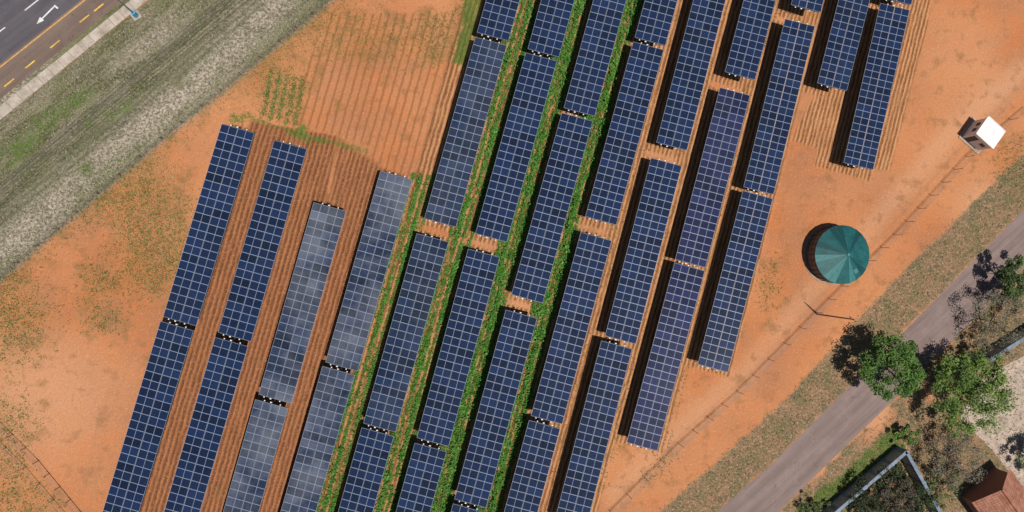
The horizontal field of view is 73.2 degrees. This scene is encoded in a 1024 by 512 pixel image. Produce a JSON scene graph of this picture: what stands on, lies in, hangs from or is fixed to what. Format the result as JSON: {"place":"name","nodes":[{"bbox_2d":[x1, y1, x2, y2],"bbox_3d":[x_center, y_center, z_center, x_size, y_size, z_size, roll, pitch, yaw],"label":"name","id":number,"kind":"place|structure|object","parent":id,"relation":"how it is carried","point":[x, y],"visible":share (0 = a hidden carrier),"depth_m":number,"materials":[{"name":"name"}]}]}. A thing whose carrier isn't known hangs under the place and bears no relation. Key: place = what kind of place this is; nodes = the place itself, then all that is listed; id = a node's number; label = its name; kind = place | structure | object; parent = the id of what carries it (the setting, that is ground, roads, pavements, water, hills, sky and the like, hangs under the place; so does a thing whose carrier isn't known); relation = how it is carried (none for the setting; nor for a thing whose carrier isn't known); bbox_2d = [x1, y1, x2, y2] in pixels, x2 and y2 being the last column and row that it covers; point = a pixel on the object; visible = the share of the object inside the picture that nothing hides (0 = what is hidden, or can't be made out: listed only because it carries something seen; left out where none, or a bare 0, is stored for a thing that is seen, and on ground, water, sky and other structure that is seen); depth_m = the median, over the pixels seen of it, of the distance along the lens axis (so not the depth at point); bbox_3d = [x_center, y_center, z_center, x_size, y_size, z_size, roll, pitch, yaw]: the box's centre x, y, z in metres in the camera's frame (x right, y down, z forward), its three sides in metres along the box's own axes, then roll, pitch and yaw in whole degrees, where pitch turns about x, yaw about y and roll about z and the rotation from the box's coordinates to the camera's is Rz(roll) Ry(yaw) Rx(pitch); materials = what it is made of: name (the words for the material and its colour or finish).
{"place":"outdoors","nodes":[
{"label":"outdoors","id":0,"kind":"place"},
{"bbox_2d":[0,0,79,63],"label":"highway","id":1,"kind":"structure","parent":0,"point":[18,22],"depth_m":80.80,"materials":[{"name":"grey asphalt"}]},
{"bbox_2d":[0,0,57,31],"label":"lane marking","id":2,"kind":"object","parent":1,"relation":"on","point":[41,19],"visible":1,"depth_m":81.06,"materials":[{"name":"white paint"}]},
{"bbox_2d":[0,0,121,98],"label":"road shoulder","id":3,"kind":"object","parent":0,"point":[67,29],"visible":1,"depth_m":81.22},
{"bbox_2d":[0,0,84,67],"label":"road edge line","id":4,"kind":"object","parent":3,"relation":"on","point":[42,33],"visible":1,"depth_m":81.08,"materials":[{"name":"orange paint"}]},
{"bbox_2d":[4,4,103,86],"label":"painted road marking","id":5,"kind":"object","parent":3,"relation":"on","point":[57,42],"visible":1,"depth_m":81.19,"materials":[{"name":"yellow paint"}]},
{"bbox_2d":[0,0,146,119],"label":"pavement","id":6,"kind":"structure","parent":0,"point":[32,86],"depth_m":81.41,"materials":[{"name":"concrete"}]},
{"bbox_2d":[0,0,229,189],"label":"overhead power cable","id":7,"kind":"object","parent":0,"point":[110,95],"visible":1,"depth_m":75.62,"materials":[{"name":"black metal"}]},
{"bbox_2d":[0,0,1023,511],"bbox_3d":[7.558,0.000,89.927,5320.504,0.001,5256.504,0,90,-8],"label":"ground","id":8,"kind":"structure","parent":0,"point":[960,64],"depth_m":87.64,"materials":[{"name":"soil"}]},
{"bbox_2d":[0,442,58,511],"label":"wire fence","id":9,"kind":"object","parent":8,"relation":"on","point":[31,474],"visible":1,"depth_m":80.52,"materials":[{"name":"metal"}]},
{"bbox_2d":[5,434,79,511],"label":"perimeter fence","id":10,"kind":"object","parent":8,"relation":"on","point":[50,480],"visible":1,"depth_m":80.52,"materials":[{"name":"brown metal"}]},
{"bbox_2d":[118,0,141,20],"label":"street lamp","id":11,"kind":"object","parent":8,"relation":"on","point":[136,14],"visible":1,"depth_m":82.03,"materials":[{"name":"blue metal"}]},
{"bbox_2d":[103,321,192,511],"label":"solar panel array","id":12,"kind":"object","parent":8,"relation":"on","point":[154,422],"visible":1,"depth_m":80.02,"materials":[{"name":"blue glass"}]},
{"bbox_2d":[0,0,328,278],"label":"perimeter fence","id":13,"kind":"object","parent":8,"relation":"on","point":[157,143],"visible":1,"depth_m":81.96,"materials":[{"name":"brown metal"}]},
{"bbox_2d":[0,0,329,279],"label":"dry grass","id":14,"kind":"structure","parent":8,"relation":"on","point":[135,39],"depth_m":82.20,"materials":[{"name":"grey plant"}]},
{"bbox_2d":[164,337,247,511],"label":"solar panel array","id":15,"kind":"object","parent":8,"relation":"on","point":[190,482],"visible":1,"depth_m":80.91,"materials":[{"name":"blue glass"}]},
{"bbox_2d":[163,124,253,325],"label":"solar panel array","id":16,"kind":"object","parent":8,"relation":"on","point":[213,225],"visible":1,"depth_m":80.93,"materials":[{"name":"blue glass"}]},
{"bbox_2d":[223,399,287,511],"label":"solar panel array","id":17,"kind":"object","parent":8,"relation":"on","point":[256,458],"visible":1,"depth_m":81.68,"materials":[{"name":"grey glass"}]},
{"bbox_2d":[218,140,306,340],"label":"solar panel array","id":18,"kind":"object","parent":8,"relation":"on","point":[262,242],"visible":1,"depth_m":81.78,"materials":[{"name":"blue glass"}]},
{"bbox_2d":[259,203,345,402],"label":"solar panel array","id":19,"kind":"object","parent":8,"relation":"on","point":[301,307],"visible":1,"depth_m":82.42,"materials":[{"name":"grey glass"}]},
{"bbox_2d":[281,366,354,511],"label":"solar panel array","id":20,"kind":"object","parent":8,"relation":"on","point":[318,442],"visible":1,"depth_m":82.68,"materials":[{"name":"grey glass"}]},
{"bbox_2d":[338,427,393,511],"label":"solar panel array","id":21,"kind":"object","parent":8,"relation":"on","point":[366,471],"visible":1,"depth_m":83.46,"materials":[{"name":"blue glass"}]},
{"bbox_2d":[326,171,411,370],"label":"solar panel array","id":22,"kind":"object","parent":8,"relation":"on","point":[366,280],"visible":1,"depth_m":83.51,"materials":[{"name":"grey glass"}]},
{"bbox_2d":[364,234,447,431],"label":"solar panel array","id":23,"kind":"object","parent":8,"relation":"on","point":[403,341],"visible":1,"depth_m":84.12,"materials":[{"name":"blue glass"}]},
{"bbox_2d":[396,443,445,511],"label":"solar panel array","id":24,"kind":"object","parent":8,"relation":"on","point":[422,477],"visible":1,"depth_m":84.39,"materials":[{"name":"blue glass"}]},
{"bbox_2d":[417,249,499,445],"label":"solar panel array","id":25,"kind":"object","parent":8,"relation":"on","point":[447,387],"visible":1,"depth_m":85.01,"materials":[{"name":"blue glass"}]},
{"bbox_2d":[425,37,506,226],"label":"solar panel array","id":26,"kind":"object","parent":8,"relation":"on","point":[454,171],"visible":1,"depth_m":85.13,"materials":[{"name":"blue glass"}]},
{"bbox_2d":[451,504,482,511],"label":"solar panel array","id":27,"kind":"object","parent":8,"relation":"on","point":[457,508],"visible":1,"depth_m":85.19,"materials":[{"name":"blue glass"}]},
{"bbox_2d":[455,310,536,507],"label":"solar panel array","id":28,"kind":"object","parent":8,"relation":"on","point":[498,401],"visible":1,"depth_m":85.66,"materials":[{"name":"blue glass"}]},
{"bbox_2d":[477,0,519,40],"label":"solar panel array","id":29,"kind":"object","parent":8,"relation":"on","point":[497,19],"visible":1,"depth_m":85.69,"materials":[{"name":"blue glass"}]},
{"bbox_2d":[0,0,1023,511],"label":"green weeds","id":30,"kind":"object","parent":8,"relation":"on","point":[114,172],"visible":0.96,"depth_m":82.58,"materials":[{"name":"green plant"}]},
{"bbox_2d":[476,53,556,241],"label":"solar panel array","id":31,"kind":"object","parent":8,"relation":"on","point":[515,149],"visible":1,"depth_m":86.01,"materials":[{"name":"blue glass"}]},
{"bbox_2d":[259,0,782,511],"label":"crop rows","id":32,"kind":"object","parent":8,"relation":"on","point":[529,188],"visible":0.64,"depth_m":88.26,"materials":[{"name":"green plant"}]},
{"bbox_2d":[504,420,559,511],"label":"solar panel array","id":33,"kind":"object","parent":8,"relation":"on","point":[537,446],"visible":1,"depth_m":86.30,"materials":[{"name":"blue glass"}]},
{"bbox_2d":[528,0,573,56],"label":"solar panel array","id":34,"kind":"object","parent":8,"relation":"on","point":[550,27],"visible":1,"depth_m":86.62,"materials":[{"name":"blue glass"}]},
{"bbox_2d":[512,113,592,302],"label":"solar panel array","id":35,"kind":"object","parent":8,"relation":"on","point":[554,199],"visible":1,"depth_m":86.65,"materials":[{"name":"blue glass"}]},
{"bbox_2d":[531,232,610,423],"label":"solar panel array","id":36,"kind":"object","parent":8,"relation":"on","point":[559,351],"visible":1,"depth_m":86.99,"materials":[{"name":"blue glass"}]},
{"bbox_2d":[557,341,631,511],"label":"solar panel array","id":37,"kind":"object","parent":8,"relation":"on","point":[585,441],"visible":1,"depth_m":87.42,"materials":[{"name":"blue glass"}]},
{"bbox_2d":[564,0,625,115],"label":"solar panel array","id":38,"kind":"object","parent":8,"relation":"on","point":[594,54],"visible":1,"depth_m":87.41,"materials":[{"name":"blue glass"}]},
{"bbox_2d":[586,42,663,224],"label":"solar panel array","id":39,"kind":"object","parent":8,"relation":"on","point":[640,55],"visible":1,"depth_m":87.96,"materials":[{"name":"blue glass"}]},
{"bbox_2d":[605,158,681,343],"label":"solar panel array","id":40,"kind":"object","parent":8,"relation":"on","point":[650,250],"visible":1,"depth_m":88.30,"materials":[{"name":"blue glass"}]},
{"bbox_2d":[635,0,677,45],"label":"solar panel array","id":41,"kind":"object","parent":8,"relation":"on","point":[648,21],"visible":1,"depth_m":88.53,"materials":[{"name":"blue glass"}]},
{"bbox_2d":[627,263,704,450],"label":"solar panel array","id":42,"kind":"object","parent":8,"relation":"on","point":[659,356],"visible":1,"depth_m":88.72,"materials":[{"name":"blue glass"}]},
{"bbox_2d":[657,0,725,149],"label":"solar panel array","id":43,"kind":"object","parent":8,"relation":"on","point":[700,61],"visible":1,"depth_m":89.18,"materials":[{"name":"blue glass"}]},
{"bbox_2d":[675,88,749,266],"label":"solar panel array","id":44,"kind":"object","parent":8,"relation":"on","point":[719,178],"visible":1,"depth_m":89.60,"materials":[{"name":"blue glass"}]},
{"bbox_2d":[698,191,772,371],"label":"solar panel array","id":45,"kind":"object","parent":8,"relation":"on","point":[727,287],"visible":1,"depth_m":90.03,"materials":[{"name":"blue glass"}]},
{"bbox_2d":[725,0,775,79],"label":"solar panel array","id":46,"kind":"object","parent":8,"relation":"on","point":[739,53],"visible":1,"depth_m":90.31,"materials":[{"name":"blue glass"}]},
{"bbox_2d":[744,19,814,194],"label":"solar panel array","id":47,"kind":"object","parent":8,"relation":"on","point":[773,104],"visible":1,"depth_m":90.89,"materials":[{"name":"blue glass"}]},
{"bbox_2d":[791,0,823,12],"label":"solar panel array","id":48,"kind":"object","parent":8,"relation":"on","point":[814,5],"visible":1,"depth_m":91.44,"materials":[{"name":"blue glass"}]},
{"bbox_2d":[797,493,830,511],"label":"leafy shrub","id":49,"kind":"object","parent":8,"relation":"on","point":[814,505],"visible":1,"depth_m":93.41,"materials":[{"name":"green plant"}]},
{"bbox_2d":[617,109,1023,511],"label":"perimeter fence","id":50,"kind":"object","parent":8,"relation":"on","point":[848,285],"visible":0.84,"depth_m":93.36,"materials":[{"name":"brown metal"}]},
{"bbox_2d":[803,224,869,284],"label":"water tank","id":51,"kind":"object","parent":8,"relation":"on","point":[833,254],"visible":1,"depth_m":92.23,"materials":[{"name":"wood"},{"name":"steel"}]},
{"bbox_2d":[816,313,856,321],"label":"utility pole","id":52,"kind":"object","parent":8,"relation":"on","point":[850,318],"visible":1,"depth_m":90.27,"materials":[{"name":"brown wood"}]},
{"bbox_2d":[660,156,1023,511],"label":"verge grass","id":53,"kind":"structure","parent":8,"relation":"on","point":[898,399],"depth_m":96.64,"materials":[{"name":"brown plant"}]},
{"bbox_2d":[817,0,869,90],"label":"solar panel array","id":54,"kind":"object","parent":8,"relation":"on","point":[850,43],"visible":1,"depth_m":92.15,"materials":[{"name":"blue glass"}]},
{"bbox_2d":[821,446,907,511],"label":"boundary wall","id":55,"kind":"structure","parent":8,"relation":"on","point":[839,503],"depth_m":94.36,"materials":[{"name":"grey concrete"}]},
{"bbox_2d":[845,470,896,511],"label":"leafy shrub","id":56,"kind":"object","parent":8,"relation":"on","point":[866,499],"visible":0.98,"depth_m":93.54,"materials":[{"name":"green plant"}]},
{"bbox_2d":[844,3,909,169],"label":"solar panel array","id":57,"kind":"object","parent":8,"relation":"on","point":[873,127],"visible":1,"depth_m":92.83,"materials":[{"name":"blue glass"}]},
{"bbox_2d":[876,462,906,496],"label":"leafy shrub","id":58,"kind":"object","parent":8,"relation":"on","point":[899,475],"visible":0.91,"depth_m":94.32,"materials":[{"name":"green plant"}]},
{"bbox_2d":[858,332,926,401],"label":"leafy tree","id":59,"kind":"object","parent":8,"relation":"on","point":[892,357],"visible":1,"depth_m":90.27,"materials":[{"name":"green plant"}]},
{"bbox_2d":[884,0,911,4],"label":"solar panel array","id":60,"kind":"object","parent":8,"relation":"on","point":[908,2],"visible":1,"depth_m":93.25,"materials":[{"name":"blue glass"}]},
{"bbox_2d":[881,479,917,511],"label":"thorn tree","id":61,"kind":"object","parent":8,"relation":"on","point":[909,491],"visible":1,"depth_m":93.58,"materials":[{"name":"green plant"}]},
{"bbox_2d":[894,426,920,448],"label":"leafy shrub","id":62,"kind":"object","parent":8,"relation":"on","point":[903,435],"visible":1,"depth_m":94.65,"materials":[{"name":"green plant"}]},
{"bbox_2d":[893,475,939,511],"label":"leafy shrub","id":63,"kind":"object","parent":8,"relation":"on","point":[919,489],"visible":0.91,"depth_m":94.47,"materials":[{"name":"green plant"}]},
{"bbox_2d":[897,446,941,511],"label":"boundary wall","id":64,"kind":"structure","parent":8,"relation":"on","point":[912,468],"depth_m":95.04,"materials":[{"name":"grey concrete"}]},
{"bbox_2d":[919,352,943,380],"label":"thorn tree","id":65,"kind":"object","parent":8,"relation":"on","point":[930,363],"visible":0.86,"depth_m":95.07,"materials":[{"name":"green plant"}]},
{"bbox_2d":[924,463,962,509],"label":"leafy shrub","id":66,"kind":"object","parent":8,"relation":"on","point":[936,485],"visible":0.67,"depth_m":95.44,"materials":[{"name":"green plant"}]},
{"bbox_2d":[925,429,987,495],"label":"thorn tree","id":67,"kind":"object","parent":8,"relation":"on","point":[948,454],"visible":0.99,"depth_m":93.85,"materials":[{"name":"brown plant"}]},
{"bbox_2d":[930,348,1018,439],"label":"leafy tree","id":68,"kind":"object","parent":8,"relation":"on","point":[973,383],"visible":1,"depth_m":91.65,"materials":[{"name":"green plant"}]},
{"bbox_2d":[965,333,997,372],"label":"thorn tree","id":69,"kind":"object","parent":8,"relation":"on","point":[982,349],"visible":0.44,"depth_m":95.79,"materials":[{"name":"green plant"}]},
{"bbox_2d":[958,116,1005,154],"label":"pump house","id":70,"kind":"structure","parent":8,"relation":"on","point":[988,132],"depth_m":95.67,"materials":[{"name":"white paint"}]},
{"bbox_2d":[961,467,1007,511],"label":"walls","id":71,"kind":"structure","parent":8,"relation":"on","point":[978,490],"depth_m":96.83,"materials":[{"name":"brick"}]},
{"bbox_2d":[972,468,1023,511],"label":"roof","id":72,"kind":"structure","parent":71,"relation":"on","point":[1006,494],"depth_m":94.56,"materials":[{"name":"tile"}]},
{"bbox_2d":[968,288,1023,360],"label":"thorn tree","id":73,"kind":"object","parent":8,"relation":"on","point":[996,296],"visible":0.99,"depth_m":94.73,"materials":[{"name":"brown plant"}]},
{"bbox_2d":[978,327,1023,368],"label":"boundary wall","id":74,"kind":"structure","parent":8,"relation":"on","point":[997,349],"depth_m":97.15,"materials":[{"name":"grey concrete"}]},
{"bbox_2d":[996,254,1023,298],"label":"leafy tree","id":75,"kind":"object","parent":8,"relation":"on","point":[1009,276],"visible":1,"depth_m":94.27,"materials":[{"name":"green plant"}]},
{"bbox_2d":[1001,280,1023,315],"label":"thorn tree","id":76,"kind":"object","parent":8,"relation":"on","point":[1019,305],"visible":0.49,"depth_m":96.41,"materials":[{"name":"green plant"}]},
{"bbox_2d":[1014,445,1023,469],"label":"leafy shrub","id":77,"kind":"object","parent":8,"relation":"on","point":[1022,456],"visible":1,"depth_m":96.48,"materials":[{"name":"green plant"}]},
{"bbox_2d":[718,209,1023,511],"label":"road","id":78,"kind":"structure","parent":0,"point":[938,325],"depth_m":95.78,"materials":[{"name":"grey asphalt"}]},
{"bbox_2d":[961,356,1023,485],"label":"patio","id":79,"kind":"structure","parent":0,"point":[998,446],"depth_m":98.91,"materials":[{"name":"concrete"}]}
]}

